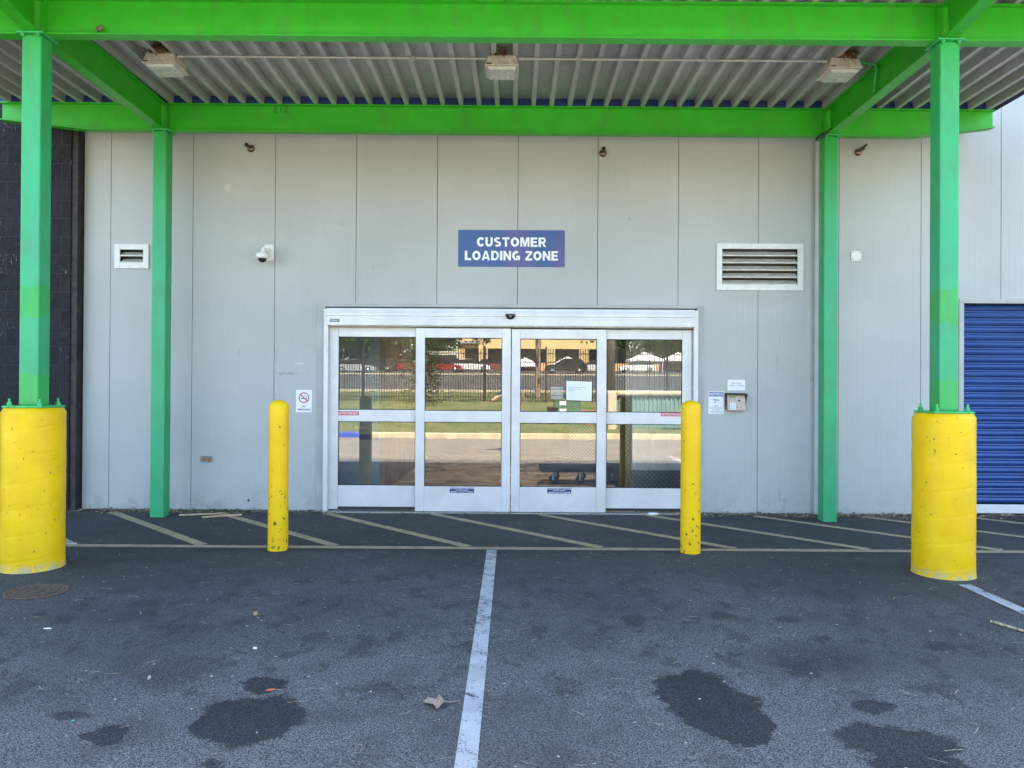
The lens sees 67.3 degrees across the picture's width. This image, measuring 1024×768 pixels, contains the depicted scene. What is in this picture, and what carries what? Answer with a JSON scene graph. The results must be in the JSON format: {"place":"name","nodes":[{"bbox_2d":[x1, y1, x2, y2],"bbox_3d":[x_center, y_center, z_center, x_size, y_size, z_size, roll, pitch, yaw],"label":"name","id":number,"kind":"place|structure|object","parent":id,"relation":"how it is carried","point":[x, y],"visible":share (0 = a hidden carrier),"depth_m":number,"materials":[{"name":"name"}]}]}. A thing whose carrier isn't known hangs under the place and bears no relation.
{"place":"outdoors","nodes":[
{"label":"outdoors","id":0,"kind":"place"},
{"bbox_2d":[0,103,84,511],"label":"block building","id":1,"kind":"structure","parent":0,"point":[67,267],"depth_m":8.53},
{"bbox_2d":[0,503,1023,767],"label":"parking lot","id":2,"kind":"structure","parent":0,"point":[308,637],"depth_m":4.27,"materials":[{"name":"grey asphalt"}]},
{"bbox_2d":[0,407,66,573],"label":"concrete pier","id":3,"kind":"structure","parent":2,"relation":"on","point":[33,455],"depth_m":5.86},
{"bbox_2d":[2,584,69,599],"bbox_3d":[-3.295,1.438,5.332,0.400,0.004,0.400,0,0,0],"label":"manhole cover","id":4,"kind":"object","parent":2,"relation":"on","point":[37,591],"visible":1,"depth_m":5.32,"materials":[{"name":"metal"}]},
{"bbox_2d":[179,513,221,515],"bbox_3d":[-3.371,1.411,8.329,0.432,0.023,0.027,0,0,-15],"label":"stick","id":5,"kind":"object","parent":2,"relation":"on","point":[200,514],"visible":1,"depth_m":8.32,"materials":[{"name":"brown wood"}]},
{"bbox_2d":[202,514,241,517],"bbox_3d":[-3.107,1.413,8.242,0.398,0.023,0.026,0,0,-26],"label":"stick","id":6,"kind":"object","parent":2,"relation":"on","point":[221,515],"visible":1,"depth_m":8.23,"materials":[{"name":"brown wood"}]},
{"bbox_2d":[268,400,288,551],"bbox_3d":[-2.036,0.810,6.705,0.172,1.343,0.172,0,0,0],"label":"bollard","id":7,"kind":"object","parent":2,"relation":"on","point":[278,462],"visible":0.97,"depth_m":6.63,"materials":[{"name":"yellow metal"}]},
{"bbox_2d":[423,694,459,708],"bbox_3d":[-0.328,1.456,3.541,0.146,0.021,0.105,1,0,-43],"label":"dry leaf","id":8,"kind":"object","parent":2,"relation":"on","point":[438,701],"visible":1,"depth_m":3.52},
{"bbox_2d":[0,0,1023,521],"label":"canopy","id":9,"kind":"object","parent":2,"relation":"on","point":[950,72],"visible":0.98,"depth_m":7.18,"materials":[{"name":"metal"}]},
{"bbox_2d":[95,25,102,32],"bbox_3d":[-3.230,-2.777,6.012,0.072,0.069,0.034,0,0,0],"label":"sparrow","id":10,"kind":"object","parent":9,"relation":"on","point":[99,28],"visible":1,"depth_m":6.00},
{"bbox_2d":[142,41,155,53],"bbox_3d":[-3.225,-3.003,6.553,0.023,0.031,0.810,0,0,0],"label":"conduit","id":11,"kind":"object","parent":9,"relation":"attached to","point":[148,46],"visible":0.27,"depth_m":6.82,"materials":[{"name":"grey metal"}]},
{"bbox_2d":[142,53,188,76],"bbox_3d":[-3.203,-2.948,7.116,0.306,0.129,0.310,0,0,0],"label":"canopy light","id":12,"kind":"object","parent":9,"relation":"attached to","point":[165,65],"visible":1,"depth_m":7.00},
{"bbox_2d":[140,43,169,54],"bbox_3d":[-3.224,-3.025,6.993,0.254,0.160,0.191,0,0,0],"label":"bird nest","id":13,"kind":"object","parent":12,"relation":"on","point":[157,48],"visible":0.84,"depth_m":6.95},
{"bbox_2d":[177,54,486,60],"bbox_3d":[-1.647,-2.990,7.042,2.832,0.044,0.040,0,0,0],"label":"conduit","id":14,"kind":"object","parent":9,"relation":"attached to","point":[299,57],"visible":1,"depth_m":7.03,"materials":[{"name":"grey metal"}]},
{"bbox_2d":[485,55,518,79],"bbox_3d":[-0.091,-2.918,7.103,0.306,0.129,0.310,0,0,0],"label":"canopy light","id":15,"kind":"object","parent":9,"relation":"attached to","point":[498,67],"visible":1,"depth_m":6.98,"materials":[{"name":"beige metal"}]},
{"bbox_2d":[490,46,509,57],"bbox_3d":[-0.108,-2.999,6.978,0.188,0.156,0.177,0,0,0],"label":"bird nest","id":16,"kind":"object","parent":15,"relation":"on","point":[500,51],"visible":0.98,"depth_m":6.94,"materials":[{"name":"brown plant"}]},
{"bbox_2d":[517,57,827,62],"bbox_3d":[1.464,-2.960,7.029,2.830,0.044,0.040,0,0,0],"label":"conduit","id":17,"kind":"object","parent":9,"relation":"attached to","point":[578,59],"visible":1,"depth_m":7.02,"materials":[{"name":"grey metal"}]},
{"bbox_2d":[815,127,832,140],"bbox_3d":[3.307,-2.648,8.149,0.188,0.141,0.028,0,0,0],"label":"cable stub","id":18,"kind":"object","parent":9,"relation":"attached to","point":[821,135],"visible":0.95,"depth_m":8.14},
{"bbox_2d":[816,58,862,82],"bbox_3d":[3.018,-2.889,7.090,0.306,0.129,0.310,0,0,0],"label":"canopy light","id":19,"kind":"object","parent":9,"relation":"attached to","point":[837,70],"visible":1,"depth_m":6.98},
{"bbox_2d":[833,49,857,60],"bbox_3d":[3.026,-2.962,6.965,0.225,0.151,0.190,0,0,0],"label":"bird nest","id":20,"kind":"object","parent":19,"relation":"on","point":[851,54],"visible":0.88,"depth_m":6.91,"materials":[{"name":"brown plant"}]},
{"bbox_2d":[861,62,876,91],"bbox_3d":[3.273,-2.830,7.065,0.233,0.250,0.080,0,0,-22],"label":"conduit","id":21,"kind":"object","parent":9,"relation":"attached to","point":[875,75],"visible":0.9,"depth_m":7.08,"materials":[{"name":"green metal"}]},
{"bbox_2d":[3,513,1022,767],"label":"straw litter","id":22,"kind":"object","parent":2,"relation":"on","point":[535,645],"visible":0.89,"depth_m":4.30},
{"bbox_2d":[65,512,1023,552],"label":"hatched loading lines","id":23,"kind":"object","parent":2,"relation":"on","point":[195,542],"visible":0.76,"depth_m":7.05,"materials":[{"name":"paint"}]},
{"bbox_2d":[66,507,1023,520],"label":"leaf litter","id":24,"kind":"object","parent":2,"relation":"on","point":[894,516],"visible":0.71,"depth_m":8.53,"materials":[{"name":"plant"}]},
{"bbox_2d":[82,95,1023,514],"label":"storage building","id":25,"kind":"structure","parent":2,"relation":"on","point":[380,221],"depth_m":8.64,"materials":[{"name":"grey metal"}]},
{"bbox_2d":[114,244,148,268],"bbox_3d":[-4.273,-1.434,8.709,0.385,0.276,0.152,0,0,0],"label":"vent","id":26,"kind":"object","parent":25,"relation":"attached to","point":[135,256],"visible":0.98,"depth_m":8.63,"materials":[{"name":"white metal"}]},
{"bbox_2d":[200,456,211,461],"bbox_3d":[-3.433,0.842,8.630,0.132,0.067,0.018,0,0,0],"label":"hose outlet","id":27,"kind":"object","parent":25,"relation":"attached to","point":[205,458],"visible":1,"depth_m":8.63,"materials":[{"name":"metal"}]},
{"bbox_2d":[244,142,254,151],"bbox_3d":[-2.939,-2.650,8.603,0.090,0.086,0.101,0,0,0],"label":"wall sprinkler","id":28,"kind":"object","parent":25,"relation":"attached to","point":[250,148],"depth_m":8.63,"materials":[{"name":"brown metal"}]},
{"bbox_2d":[256,245,273,262],"bbox_3d":[-2.750,-1.453,8.533,0.149,0.226,0.228,0,0,0],"label":"dome camera","id":29,"kind":"object","parent":25,"relation":"attached to","point":[266,253],"visible":1,"depth_m":8.50,"materials":[{"name":"white plastic"}]},
{"bbox_2d":[296,390,311,411],"bbox_3d":[-2.336,0.192,8.635,0.178,0.253,0.005,0,0,0],"label":"no smoking sign","id":30,"kind":"object","parent":25,"relation":"attached to","point":[303,400],"visible":1,"depth_m":8.63,"materials":[{"name":"white plastic"}]},
{"bbox_2d":[322,308,697,514],"bbox_3d":[-0.018,0.310,8.617,4.171,2.283,0.242,0,0,0],"label":"sliding door","id":31,"kind":"structure","parent":25,"relation":"attached to","point":[420,325],"depth_m":8.56,"materials":[{"name":"metal"}]},
{"bbox_2d":[505,314,514,319],"bbox_3d":[-0.018,-0.742,8.479,0.110,0.060,0.043,0,0,0],"label":"motion sensor","id":32,"kind":"object","parent":31,"relation":"attached to","point":[510,316],"visible":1,"depth_m":8.47,"materials":[{"name":"black plastic"}]},
{"bbox_2d":[550,387,562,398],"bbox_3d":[0.502,0.099,8.576,0.158,0.132,0.001,0,0,0],"label":"hours decal","id":33,"kind":"object","parent":31,"relation":"attached to","point":[555,397],"visible":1,"depth_m":8.58},
{"bbox_2d":[566,381,591,400],"bbox_3d":[0.749,0.077,8.575,0.286,0.224,0.001,0,0,0],"label":"paper notice","id":34,"kind":"object","parent":31,"relation":"attached to","point":[579,390],"visible":1,"depth_m":8.57,"materials":[{"name":"white paper"}]},
{"bbox_2d":[458,230,564,266],"bbox_3d":[-0.006,-1.521,8.634,1.195,0.414,0.004,0,0,0],"label":"loading zone sign","id":35,"kind":"object","parent":25,"relation":"attached to","point":[511,248],"visible":1,"depth_m":8.63,"materials":[{"name":"blue metal"}]},
{"bbox_2d":[339,308,690,509],"bbox_3d":[0.004,-0.178,12.679,9.300,3.320,7.845,0,0,0],"label":"entrance lobby","id":36,"kind":"object","parent":25,"relation":"in","point":[465,374],"visible":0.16,"depth_m":11.90,"materials":[{"name":"clear glass"}]},
{"bbox_2d":[355,426,368,428],"bbox_3d":[-1.992,0.579,10.194,0.180,0.042,0.043,0,0,0],"label":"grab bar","id":37,"kind":"object","parent":36,"relation":"attached to","point":[361,427],"visible":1,"depth_m":10.18,"materials":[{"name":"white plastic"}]},
{"bbox_2d":[538,462,612,483],"bbox_3d":[1.030,1.326,11.440,1.260,0.259,0.600,0,0,0],"label":"platform dolly","id":38,"kind":"object","parent":36,"relation":"on","point":[555,468],"visible":0.91,"depth_m":11.17,"materials":[{"name":"metal"}]},
{"bbox_2d":[599,146,606,156],"bbox_3d":[1.021,-2.595,8.587,0.086,0.095,0.101,0,0,0],"label":"wall sprinkler","id":39,"kind":"object","parent":25,"relation":"attached to","point":[602,152],"depth_m":8.61,"materials":[{"name":"brown metal"}]},
{"bbox_2d":[708,391,723,413],"bbox_3d":[2.286,0.209,8.616,0.172,0.252,0.005,0,0,0],"label":"surveillance notice","id":40,"kind":"object","parent":25,"relation":"attached to","point":[715,402],"visible":1,"depth_m":8.62,"materials":[{"name":"white paper"}]},
{"bbox_2d":[727,380,744,390],"bbox_3d":[2.513,0.012,8.616,0.196,0.121,0.004,0,0,0],"label":"access hours sign","id":41,"kind":"object","parent":25,"relation":"attached to","point":[735,384],"visible":1,"depth_m":8.62,"materials":[{"name":"white paper"}]},
{"bbox_2d":[725,393,747,410],"bbox_3d":[2.502,0.199,8.572,0.231,0.197,0.090,0,0,0],"label":"intercom keypad","id":42,"kind":"object","parent":25,"relation":"attached to","point":[735,401],"visible":1,"depth_m":8.56,"materials":[{"name":"metal"}]},
{"bbox_2d":[716,243,802,290],"bbox_3d":[2.775,-1.310,8.679,0.968,0.527,0.152,0,0,0],"label":"vent","id":43,"kind":"object","parent":25,"relation":"attached to","point":[757,267],"visible":0.98,"depth_m":8.63,"materials":[{"name":"white metal"}]},
{"bbox_2d":[851,251,860,260],"bbox_3d":[3.854,-1.433,8.611,0.116,0.111,0.018,0,0,0],"label":"junction box","id":44,"kind":"object","parent":25,"relation":"attached to","point":[855,255],"visible":1,"depth_m":8.61,"materials":[{"name":"white plastic"}]},
{"bbox_2d":[854,144,866,155],"bbox_3d":[3.882,-2.609,8.561,0.088,0.105,0.128,0,0,0],"label":"wall sprinkler","id":45,"kind":"object","parent":25,"relation":"attached to","point":[857,151],"depth_m":8.60,"materials":[{"name":"brown metal"}]},
{"bbox_2d":[964,304,1023,513],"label":"roll up door","id":46,"kind":"structure","parent":25,"relation":"attached to","point":[994,367],"depth_m":8.69,"materials":[{"name":"blue metal"}]},
{"bbox_2d":[680,400,700,553],"bbox_3d":[1.554,0.813,6.690,0.172,1.343,0.172,0,0,0],"label":"bollard","id":47,"kind":"object","parent":2,"relation":"on","point":[690,517],"visible":0.97,"depth_m":6.62,"materials":[{"name":"yellow metal"}]},
{"bbox_2d":[454,550,1023,767],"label":"white parking lines","id":48,"kind":"object","parent":2,"relation":"on","point":[469,736],"visible":1,"depth_m":3.95,"materials":[{"name":"white paint"}]},
{"bbox_2d":[910,412,976,580],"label":"concrete pier","id":49,"kind":"structure","parent":2,"relation":"on","point":[944,492],"depth_m":5.83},
{"bbox_2d":[990,620,1023,631],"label":"stick","id":50,"kind":"object","parent":2,"relation":"on","point":[1006,625],"visible":1,"depth_m":4.68,"materials":[{"name":"wood"}]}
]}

